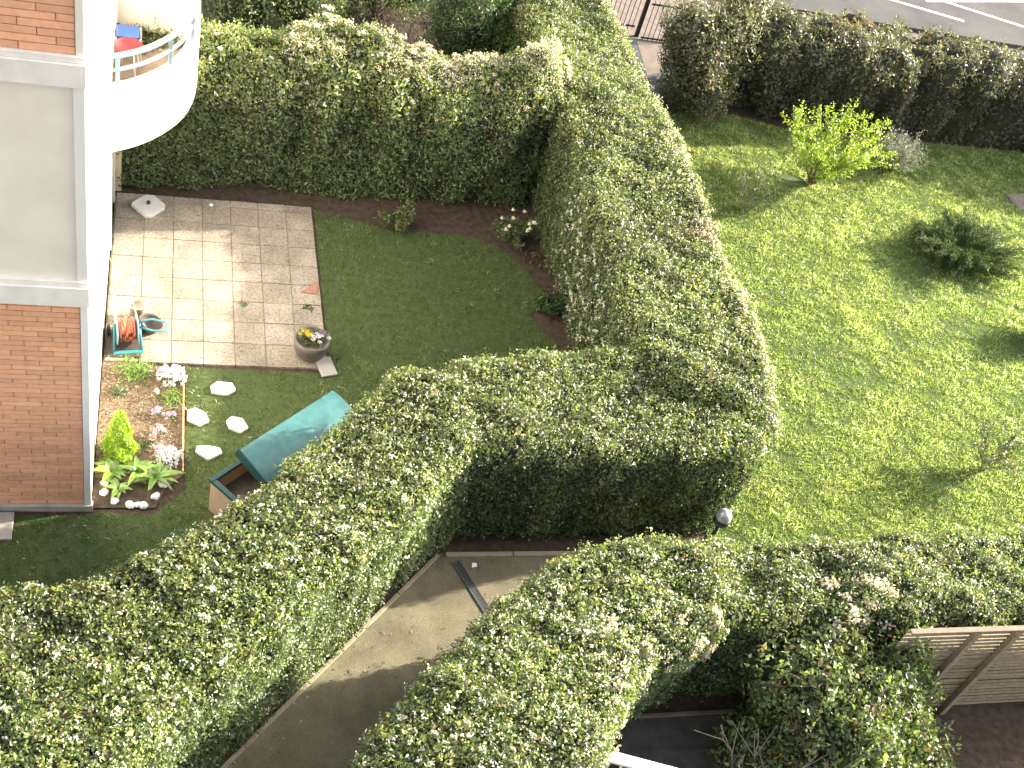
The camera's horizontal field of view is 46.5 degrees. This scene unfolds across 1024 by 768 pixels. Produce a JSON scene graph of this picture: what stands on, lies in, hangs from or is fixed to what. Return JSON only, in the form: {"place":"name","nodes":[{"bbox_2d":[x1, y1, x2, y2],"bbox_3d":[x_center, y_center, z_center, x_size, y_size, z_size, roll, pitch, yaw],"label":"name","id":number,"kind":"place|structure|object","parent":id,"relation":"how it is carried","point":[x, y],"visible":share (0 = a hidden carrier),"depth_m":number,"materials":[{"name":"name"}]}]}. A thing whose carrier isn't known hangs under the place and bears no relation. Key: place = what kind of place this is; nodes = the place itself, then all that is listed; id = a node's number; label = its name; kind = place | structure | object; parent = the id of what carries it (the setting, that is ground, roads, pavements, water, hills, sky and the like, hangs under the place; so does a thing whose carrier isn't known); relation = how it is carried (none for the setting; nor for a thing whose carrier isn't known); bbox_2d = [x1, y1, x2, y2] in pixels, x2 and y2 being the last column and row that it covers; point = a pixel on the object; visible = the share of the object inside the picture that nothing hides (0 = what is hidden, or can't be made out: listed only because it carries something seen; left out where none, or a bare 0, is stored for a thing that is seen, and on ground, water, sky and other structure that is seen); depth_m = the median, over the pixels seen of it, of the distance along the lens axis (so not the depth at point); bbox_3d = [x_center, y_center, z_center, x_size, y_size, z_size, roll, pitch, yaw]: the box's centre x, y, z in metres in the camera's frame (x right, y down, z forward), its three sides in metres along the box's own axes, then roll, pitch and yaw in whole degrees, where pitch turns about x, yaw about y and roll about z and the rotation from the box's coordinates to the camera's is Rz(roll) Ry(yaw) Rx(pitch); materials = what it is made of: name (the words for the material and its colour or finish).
{"place":"outdoors","nodes":[
{"label":"outdoors","id":0,"kind":"place"},
{"bbox_2d":[0,0,200,511],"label":"apartment building","id":1,"kind":"structure","parent":0,"point":[80,108],"depth_m":13.77,"materials":[{"name":"paint"}]},
{"bbox_2d":[110,151,114,250],"bbox_3d":[-6.473,-3.411,19.256,0.050,2.150,1.330,2,46,-17],"label":"patio door","id":2,"kind":"structure","parent":1,"relation":"in","point":[112,154],"depth_m":19.32,"materials":[{"name":"white paint"}]},
{"bbox_2d":[114,0,142,61],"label":"chair","id":3,"kind":"object","parent":1,"relation":"on","point":[134,32],"visible":0.79,"depth_m":18.64,"materials":[{"name":"blue plastic"}]},
{"bbox_2d":[113,37,143,77],"bbox_3d":[-5.949,-5.046,18.458,0.450,0.501,0.450,2,46,-17],"label":"stool","id":4,"kind":"object","parent":1,"relation":"on","point":[122,44],"visible":0.69,"depth_m":18.31,"materials":[{"name":"red plastic"}]},
{"bbox_2d":[104,192,325,369],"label":"patio","id":5,"kind":"structure","parent":0,"point":[204,279],"depth_m":19.61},
{"bbox_2d":[104,329,140,357],"bbox_3d":[-5.921,-0.621,18.140,0.520,0.020,0.600,2,46,-17],"label":"mat","id":6,"kind":"object","parent":5,"relation":"on","point":[123,345],"visible":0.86,"depth_m":18.07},
{"bbox_2d":[106,313,167,354],"bbox_3d":[-5.696,-0.841,18.073,0.829,0.537,0.581,-5,48,-23],"label":"hose cart","id":7,"kind":"object","parent":6,"relation":"on","point":[125,328],"visible":0.99,"depth_m":17.90,"materials":[{"name":"teal plastic"}]},
{"bbox_2d":[109,258,135,312],"bbox_3d":[-5.940,-1.379,18.302,0.086,0.331,1.384,-14,52,-30],"label":"garden hose","id":8,"kind":"object","parent":7,"relation":"attached to","point":[125,283],"visible":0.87,"depth_m":18.24,"materials":[{"name":"orange"}]},
{"bbox_2d":[128,298,145,320],"bbox_3d":[-5.827,-1.147,18.508,0.270,0.280,0.270,2,46,-17],"label":"plant pot","id":9,"kind":"object","parent":5,"relation":"on","point":[140,305],"visible":0.83,"depth_m":18.47,"materials":[{"name":"beige ceramic"}]},
{"bbox_2d":[131,195,164,217],"bbox_3d":[-6.222,-3.068,20.421,0.515,0.100,0.484,37,46,18],"label":"parasol base","id":10,"kind":"object","parent":5,"relation":"on","point":[148,206],"visible":1,"depth_m":20.39,"materials":[{"name":"grey plastic"}]},
{"bbox_2d":[139,313,162,334],"bbox_3d":[-5.574,-0.912,18.381,0.361,0.264,0.380,2,46,-17],"label":"bucket","id":11,"kind":"object","parent":5,"relation":"on","point":[154,325],"visible":0.62,"depth_m":18.44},
{"bbox_2d":[300,301,314,311],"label":"weed","id":12,"kind":"object","parent":5,"relation":"on","point":[306,306],"visible":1,"depth_m":19.60,"materials":[{"name":"green plant"}]},
{"bbox_2d":[301,281,317,293],"bbox_3d":[-3.339,-1.583,19.974,0.214,0.022,0.393,31,45,12],"label":"terracotta piece","id":13,"kind":"object","parent":5,"relation":"on","point":[312,288],"visible":1,"depth_m":19.95,"materials":[{"name":"orange ceramic"}]},
{"bbox_2d":[294,326,331,361],"bbox_3d":[-3.155,-0.620,18.758,0.580,0.459,0.570,2,46,-17],"label":"flower pot","id":14,"kind":"object","parent":5,"relation":"on","point":[311,343],"visible":1,"depth_m":18.63,"materials":[{"name":"concrete"}]},
{"bbox_2d":[0,210,557,592],"bbox_3d":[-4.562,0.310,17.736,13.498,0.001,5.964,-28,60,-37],"label":"lawn","id":15,"kind":"structure","parent":0,"point":[22,528],"depth_m":19.49,"materials":[{"name":"green plant"}]},
{"bbox_2d":[0,512,14,540],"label":"paving slab","id":16,"kind":"structure","parent":15,"relation":"on","point":[6,520],"depth_m":15.47,"materials":[{"name":"grey concrete"}]},
{"bbox_2d":[187,408,208,426],"bbox_3d":[-4.630,0.491,17.502,0.362,0.050,0.275,25,44,7],"label":"stepping stone","id":17,"kind":"object","parent":15,"relation":"on","point":[197,417],"visible":1,"depth_m":17.47,"materials":[{"name":"white stone"}]},
{"bbox_2d":[195,445,221,460],"bbox_3d":[-4.353,0.992,17.096,0.376,0.050,0.265,2,46,-17],"label":"stepping stone","id":18,"kind":"object","parent":15,"relation":"on","point":[209,453],"visible":1,"depth_m":17.08,"materials":[{"name":"white stone"}]},
{"bbox_2d":[210,381,235,395],"bbox_3d":[-4.369,0.071,18.009,0.376,0.050,0.268,2,46,-17],"label":"stepping stone","id":19,"kind":"object","parent":15,"relation":"on","point":[223,388],"visible":1,"depth_m":17.98,"materials":[{"name":"white stone"}]},
{"bbox_2d":[226,416,247,433],"bbox_3d":[-4.070,0.602,17.581,0.263,0.050,0.335,-18,55,-32],"label":"stepping stone","id":20,"kind":"object","parent":15,"relation":"on","point":[237,425],"visible":1,"depth_m":17.55,"materials":[{"name":"white stone"}]},
{"bbox_2d":[208,391,353,516],"bbox_3d":[-3.146,1.083,16.734,0.730,1.003,2.280,37,46,18],"label":"storage box","id":21,"kind":"object","parent":15,"relation":"on","point":[253,467],"visible":0.42,"depth_m":16.40,"materials":[{"name":"teal plastic"}]},
{"bbox_2d":[315,356,337,377],"bbox_3d":[-2.941,-0.269,18.823,0.260,0.040,0.400,-9,50,-27],"label":"paving piece","id":22,"kind":"object","parent":15,"relation":"on","point":[326,366],"visible":0.82,"depth_m":18.79,"materials":[{"name":"beige stone"}]},
{"bbox_2d":[227,553,571,767],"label":"path","id":23,"kind":"structure","parent":0,"point":[433,600],"depth_m":15.37,"materials":[{"name":"concrete"}]},
{"bbox_2d":[14,195,551,764],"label":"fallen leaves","id":24,"kind":"object","parent":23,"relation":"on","point":[328,379],"visible":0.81,"depth_m":18.06,"materials":[{"name":"brown plant"}]},
{"bbox_2d":[452,560,490,615],"bbox_3d":[-0.538,2.854,16.555,0.124,0.024,1.000,-16,53,-31],"label":"drain grate","id":25,"kind":"object","parent":23,"relation":"on","point":[471,585],"visible":0.91,"depth_m":16.57,"materials":[{"name":"black metal"}]},
{"bbox_2d":[0,0,1023,767],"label":"ground","id":26,"kind":"structure","parent":0,"point":[990,734],"depth_m":18.95,"materials":[{"name":"soil"}]},
{"bbox_2d":[95,361,182,506],"bbox_3d":[-5.329,0.676,17.096,1.170,0.001,2.780,2,46,-17],"label":"flower bed","id":27,"kind":"object","parent":26,"relation":"on","point":[145,427],"visible":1,"depth_m":17.32,"materials":[{"name":"soil"}]},
{"bbox_2d":[93,457,126,483],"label":"leafy plant","id":28,"kind":"object","parent":27,"relation":"on","point":[109,467],"visible":0.97,"depth_m":16.39,"materials":[{"name":"green plant"}]},
{"bbox_2d":[104,374,131,399],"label":"herb clump","id":29,"kind":"object","parent":27,"relation":"on","point":[115,387],"visible":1,"depth_m":17.44,"materials":[{"name":"green plant"}]},
{"bbox_2d":[99,409,140,464],"bbox_3d":[-5.434,0.664,16.426,0.558,0.894,0.543,19,44,1],"label":"conifer","id":30,"kind":"object","parent":27,"relation":"on","point":[120,431],"visible":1,"depth_m":16.40,"materials":[{"name":"green plant"}]},
{"bbox_2d":[93,477,162,507],"bbox_3d":[-5.249,1.486,16.310,0.920,0.001,0.530,2,46,-17],"label":"soil patch","id":31,"kind":"object","parent":27,"relation":"on","point":[140,492],"visible":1,"depth_m":16.27,"materials":[{"name":"brown soil"}]},
{"bbox_2d":[99,488,108,495],"bbox_3d":[-5.549,1.466,16.199,0.118,0.051,0.130,35,46,17],"label":"edging stone","id":32,"kind":"object","parent":31,"relation":"on","point":[104,492],"visible":1,"depth_m":16.18,"materials":[{"name":"white stone"}]},
{"bbox_2d":[111,497,119,504],"bbox_3d":[-5.394,1.580,16.143,0.109,0.045,0.119,35,46,16],"label":"edging stone","id":33,"kind":"object","parent":31,"relation":"on","point":[115,500],"visible":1,"depth_m":16.12,"materials":[{"name":"white stone"}]},
{"bbox_2d":[103,477,132,498],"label":"leafy plant","id":34,"kind":"object","parent":31,"relation":"on","point":[117,487],"visible":1,"depth_m":16.25,"materials":[{"name":"green plant"}]},
{"bbox_2d":[125,501,134,508],"bbox_3d":[-5.183,1.633,16.159,0.142,0.049,0.123,28,44,10],"label":"edging stone","id":35,"kind":"object","parent":31,"relation":"on","point":[129,504],"visible":1,"depth_m":16.13,"materials":[{"name":"white stone"}]},
{"bbox_2d":[139,501,148,508],"bbox_3d":[-5.015,1.646,16.202,0.123,0.050,0.120,36,46,17],"label":"edging stone","id":36,"kind":"object","parent":31,"relation":"on","point":[143,505],"visible":1,"depth_m":16.18,"materials":[{"name":"white stone"}]},
{"bbox_2d":[151,492,159,499],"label":"edging stone","id":37,"kind":"object","parent":31,"relation":"on","point":[156,495],"visible":1,"depth_m":16.33,"materials":[{"name":"white stone"}]},
{"bbox_2d":[108,343,164,387],"bbox_3d":[-5.611,-0.258,17.708,0.938,0.379,0.794,32,45,13],"label":"herb clump","id":38,"kind":"object","parent":27,"relation":"on","point":[131,368],"visible":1,"depth_m":17.73,"materials":[{"name":"green plant"}]},
{"bbox_2d":[95,364,181,473],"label":"bark chips","id":39,"kind":"object","parent":27,"relation":"on","point":[135,432],"visible":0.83,"depth_m":17.34,"materials":[{"name":"brown wood"}]},
{"bbox_2d":[119,455,157,484],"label":"leafy plant","id":40,"kind":"object","parent":27,"relation":"on","point":[132,466],"visible":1,"depth_m":16.51,"materials":[{"name":"green plant"}]},
{"bbox_2d":[131,398,155,418],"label":"herb clump","id":41,"kind":"object","parent":27,"relation":"on","point":[143,412],"visible":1,"depth_m":17.33,"materials":[{"name":"brown plant"}]},
{"bbox_2d":[134,431,157,451],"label":"herb clump","id":42,"kind":"object","parent":27,"relation":"on","point":[146,442],"visible":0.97,"depth_m":16.89,"materials":[{"name":"green plant"}]},
{"bbox_2d":[148,431,157,444],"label":"flower clump","id":43,"kind":"object","parent":27,"relation":"on","point":[153,437],"visible":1,"depth_m":16.90,"materials":[{"name":"pink plant"}]},
{"bbox_2d":[152,388,161,396],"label":"flower clump","id":44,"kind":"object","parent":27,"relation":"on","point":[157,391],"visible":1,"depth_m":17.50,"materials":[{"name":"white plant"}]},
{"bbox_2d":[151,443,164,451],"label":"flower clump","id":45,"kind":"object","parent":27,"relation":"on","point":[157,447],"visible":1,"depth_m":16.80,"materials":[{"name":"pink plant"}]},
{"bbox_2d":[132,460,184,490],"bbox_3d":[-4.890,1.296,16.501,0.715,0.137,0.531,2,46,-17],"label":"leafy plant","id":46,"kind":"object","parent":27,"relation":"on","point":[163,475],"visible":1,"depth_m":16.50,"materials":[{"name":"green plant"}]},
{"bbox_2d":[151,406,166,417],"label":"flower clump","id":47,"kind":"object","parent":27,"relation":"on","point":[156,410],"visible":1,"depth_m":17.29,"materials":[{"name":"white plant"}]},
{"bbox_2d":[153,423,167,433],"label":"flower clump","id":48,"kind":"object","parent":27,"relation":"on","point":[162,428],"visible":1,"depth_m":17.05,"materials":[{"name":"white plant"}]},
{"bbox_2d":[158,481,166,487],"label":"edging stone","id":49,"kind":"object","parent":27,"relation":"on","point":[161,484],"visible":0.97,"depth_m":16.49,"materials":[{"name":"white stone"}]},
{"bbox_2d":[141,363,187,394],"bbox_3d":[-5.105,-0.088,17.758,0.608,0.195,0.619,35,46,17],"label":"flower clump","id":50,"kind":"object","parent":27,"relation":"on","point":[174,371],"visible":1,"depth_m":17.77,"materials":[{"name":"white plant"}]},
{"bbox_2d":[149,380,186,408],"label":"herb clump","id":51,"kind":"object","parent":27,"relation":"on","point":[168,397],"visible":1,"depth_m":17.57,"materials":[{"name":"green plant"}]},
{"bbox_2d":[153,440,189,468],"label":"flower clump","id":52,"kind":"object","parent":27,"relation":"on","point":[169,449],"visible":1,"depth_m":16.73,"materials":[{"name":"white plant"}]},
{"bbox_2d":[163,411,180,422],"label":"flower clump","id":53,"kind":"object","parent":27,"relation":"on","point":[173,413],"visible":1,"depth_m":17.29,"materials":[{"name":"plant"}]},
{"bbox_2d":[182,366,184,474],"bbox_3d":[-4.807,0.505,17.410,0.024,0.090,2.060,2,46,-17],"label":"bed edging","id":54,"kind":"object","parent":26,"relation":"on","point":[183,427],"visible":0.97,"depth_m":17.23,"materials":[{"name":"wood"}]},
{"bbox_2d":[0,364,486,767],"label":"hedge","id":55,"kind":"object","parent":26,"relation":"on","point":[86,666],"visible":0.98,"depth_m":13.36,"materials":[{"name":"green plant"}]},
{"bbox_2d":[200,0,348,34],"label":"shrub","id":56,"kind":"object","parent":26,"relation":"on","point":[254,13],"visible":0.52,"depth_m":23.68,"materials":[{"name":"green plant"}]},
{"bbox_2d":[115,4,574,209],"bbox_3d":[-3.764,-5.116,21.146,10.278,3.258,2.508,2,46,-17],"label":"hedge","id":57,"kind":"object","parent":26,"relation":"on","point":[332,108],"visible":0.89,"depth_m":20.99,"materials":[{"name":"green plant"}]},
{"bbox_2d":[327,0,439,22],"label":"shrub","id":58,"kind":"object","parent":26,"relation":"on","point":[373,8],"visible":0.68,"depth_m":26.26,"materials":[{"name":"green plant"}]},
{"bbox_2d":[374,199,415,232],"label":"rose bush","id":59,"kind":"object","parent":26,"relation":"on","point":[397,220],"visible":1,"depth_m":21.50,"materials":[{"name":"green plant"}]},
{"bbox_2d":[352,0,444,47],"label":"shrub","id":60,"kind":"object","parent":26,"relation":"on","point":[397,30],"visible":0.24,"depth_m":23.74,"materials":[{"name":"green plant"}]},
{"bbox_2d":[413,0,513,61],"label":"tree","id":61,"kind":"object","parent":26,"relation":"on","point":[463,25],"visible":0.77,"depth_m":24.09,"materials":[{"name":"green plant"}]},
{"bbox_2d":[220,550,734,767],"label":"path kerb","id":62,"kind":"structure","parent":26,"relation":"on","point":[252,738],"depth_m":16.03,"materials":[{"name":"concrete"}]},
{"bbox_2d":[706,508,731,542],"bbox_3d":[2.993,2.212,17.637,0.260,1.075,0.260,2,46,-17],"label":"garden lamp","id":63,"kind":"object","parent":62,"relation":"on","point":[722,517],"visible":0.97,"depth_m":17.30,"materials":[{"name":"grey metal"}]},
{"bbox_2d":[460,0,546,62],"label":"shrub","id":64,"kind":"object","parent":26,"relation":"on","point":[499,47],"visible":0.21,"depth_m":24.59,"materials":[{"name":"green plant"}]},
{"bbox_2d":[490,208,536,248],"bbox_3d":[-0.004,-2.860,22.064,0.850,0.699,0.863,24,44,6],"label":"garden plant","id":65,"kind":"object","parent":26,"relation":"on","point":[513,233],"visible":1,"depth_m":22.01,"materials":[{"name":"green plant"}]},
{"bbox_2d":[514,238,549,270],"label":"garden plant","id":66,"kind":"object","parent":26,"relation":"on","point":[533,259],"visible":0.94,"depth_m":21.94,"materials":[{"name":"green plant"}]},
{"bbox_2d":[347,527,733,767],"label":"hedge","id":67,"kind":"object","parent":26,"relation":"on","point":[521,677],"visible":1,"depth_m":13.62,"materials":[{"name":"green plant"}]},
{"bbox_2d":[534,289,569,316],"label":"garden plant","id":68,"kind":"object","parent":26,"relation":"on","point":[553,304],"visible":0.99,"depth_m":20.94,"materials":[{"name":"green plant"}]},
{"bbox_2d":[410,343,787,543],"bbox_3d":[1.245,0.696,17.659,5.839,2.392,2.738,2,46,-17],"label":"hedge","id":69,"kind":"object","parent":26,"relation":"on","point":[700,468],"visible":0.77,"depth_m":16.87,"materials":[{"name":"green plant"}]},
{"bbox_2d":[503,0,777,440],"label":"hedge","id":70,"kind":"object","parent":26,"relation":"on","point":[622,141],"visible":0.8,"depth_m":20.14,"materials":[{"name":"green plant"}]},
{"bbox_2d":[623,36,675,96],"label":"forecourt","id":71,"kind":"structure","parent":26,"relation":"on","point":[653,78],"depth_m":28.01,"materials":[{"name":"concrete"}]},
{"bbox_2d":[627,709,735,718],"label":"terrace kerb","id":72,"kind":"structure","parent":26,"relation":"on","point":[686,713],"depth_m":15.94,"materials":[{"name":"concrete"}]},
{"bbox_2d":[656,0,781,126],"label":"shrub","id":73,"kind":"object","parent":26,"relation":"on","point":[707,49],"visible":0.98,"depth_m":26.13,"materials":[{"name":"green plant"}]},
{"bbox_2d":[705,598,961,767],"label":"shrub","id":74,"kind":"object","parent":26,"relation":"on","point":[823,690],"visible":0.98,"depth_m":14.89,"materials":[{"name":"green plant"}]},
{"bbox_2d":[645,521,1023,701],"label":"hedge","id":75,"kind":"object","parent":26,"relation":"on","point":[889,582],"visible":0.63,"depth_m":15.71,"materials":[{"name":"green plant"}]},
{"bbox_2d":[720,0,1023,152],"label":"hedge","id":76,"kind":"object","parent":26,"relation":"on","point":[939,87],"visible":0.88,"depth_m":27.69,"materials":[{"name":"green plant"}]},
{"bbox_2d":[725,0,1023,49],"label":"road kerb","id":77,"kind":"structure","parent":26,"relation":"on","point":[1010,44],"depth_m":33.20,"materials":[{"name":"concrete"}]},
{"bbox_2d":[878,625,1023,714],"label":"wooden fence","id":78,"kind":"object","parent":26,"relation":"on","point":[957,646],"visible":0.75,"depth_m":16.07,"materials":[{"name":"brown wood"}]},
{"bbox_2d":[637,41,672,74],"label":"pavement","id":79,"kind":"structure","parent":0,"point":[649,52],"depth_m":28.57,"materials":[{"name":"beige concrete"}]},
{"bbox_2d":[619,716,812,767],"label":"terrace","id":80,"kind":"structure","parent":0,"point":[659,733],"depth_m":15.65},
{"bbox_2d":[605,750,674,767],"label":"white railing","id":81,"kind":"object","parent":80,"relation":"on","point":[621,760],"visible":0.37,"depth_m":13.61,"materials":[{"name":"white metal"}]},
{"bbox_2d":[627,745,729,755],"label":"terrace kerb","id":82,"kind":"structure","parent":80,"relation":"on","point":[667,751],"depth_m":15.52,"materials":[{"name":"grey concrete"}]},
{"bbox_2d":[695,708,872,767],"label":"bare shrub","id":83,"kind":"object","parent":80,"relation":"on","point":[755,755],"visible":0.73,"depth_m":14.64,"materials":[{"name":"brown plant"}]},
{"bbox_2d":[607,0,1023,53],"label":"pavement","id":84,"kind":"structure","parent":0,"point":[631,31],"depth_m":30.03,"materials":[{"name":"grey concrete"}]},
{"bbox_2d":[634,0,650,36],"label":"gate post","id":85,"kind":"object","parent":84,"relation":"on","point":[642,18],"visible":1,"depth_m":28.75,"materials":[{"name":"black metal"}]},
{"bbox_2d":[610,0,641,27],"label":"iron fence panel","id":86,"kind":"object","parent":85,"relation":"attached to","point":[628,24],"visible":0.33,"depth_m":28.77,"materials":[{"name":"black metal"}]},
{"bbox_2d":[640,1,689,41],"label":"iron fence panel","id":87,"kind":"object","parent":84,"relation":"on","point":[648,37],"visible":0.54,"depth_m":28.78,"materials":[{"name":"black metal"}]},
{"bbox_2d":[669,112,1023,549],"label":"lawn","id":88,"kind":"structure","parent":0,"point":[789,181],"depth_m":22.67,"materials":[{"name":"green plant"}]},
{"bbox_2d":[735,163,779,211],"bbox_3d":[4.997,-4.108,24.536,1.043,1.206,0.855,2,46,-17],"label":"sapling","id":89,"kind":"object","parent":88,"relation":"on","point":[743,188],"visible":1,"depth_m":24.48,"materials":[{"name":"green plant"}]},
{"bbox_2d":[781,98,901,184],"bbox_3d":[6.940,-4.955,25.506,2.411,1.947,2.499,-26,59,-37],"label":"shrub","id":90,"kind":"object","parent":88,"relation":"on","point":[817,156],"visible":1,"depth_m":25.47,"materials":[{"name":"green plant"}]},
{"bbox_2d":[869,124,930,171],"bbox_3d":[8.741,-5.291,27.077,1.397,1.080,1.442,2,46,-17],"label":"shrub","id":91,"kind":"object","parent":88,"relation":"on","point":[906,152],"visible":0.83,"depth_m":27.07,"materials":[{"name":"grey plant"}]},
{"bbox_2d":[905,205,1023,286],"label":"juniper","id":92,"kind":"object","parent":88,"relation":"on","point":[952,245],"visible":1,"depth_m":25.19,"materials":[{"name":"green plant"}]},
{"bbox_2d":[967,413,1023,483],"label":"sapling","id":93,"kind":"object","parent":88,"relation":"on","point":[986,429],"visible":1,"depth_m":20.47,"materials":[{"name":"green plant"}]},
{"bbox_2d":[1005,193,1023,209],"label":"manhole cover","id":94,"kind":"object","parent":88,"relation":"on","point":[1017,199],"visible":1,"depth_m":27.84,"materials":[{"name":"grey concrete"}]},
{"bbox_2d":[766,0,1023,43],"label":"road","id":95,"kind":"structure","parent":0,"point":[974,23],"depth_m":34.35,"materials":[{"name":"grey asphalt"}]},
{"bbox_2d":[891,0,963,21],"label":"road marking","id":96,"kind":"object","parent":95,"relation":"on","point":[928,10],"visible":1,"depth_m":34.46,"materials":[{"name":"paint"}]},
{"bbox_2d":[926,0,1023,1],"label":"road marking","id":97,"kind":"object","parent":95,"relation":"on","point":[975,0],"visible":1,"depth_m":35.79,"materials":[{"name":"paint"}]},
{"bbox_2d":[946,2,1023,26],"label":"road marking","id":98,"kind":"object","parent":95,"relation":"on","point":[985,14],"depth_m":35.27,"materials":[{"name":"paint"}]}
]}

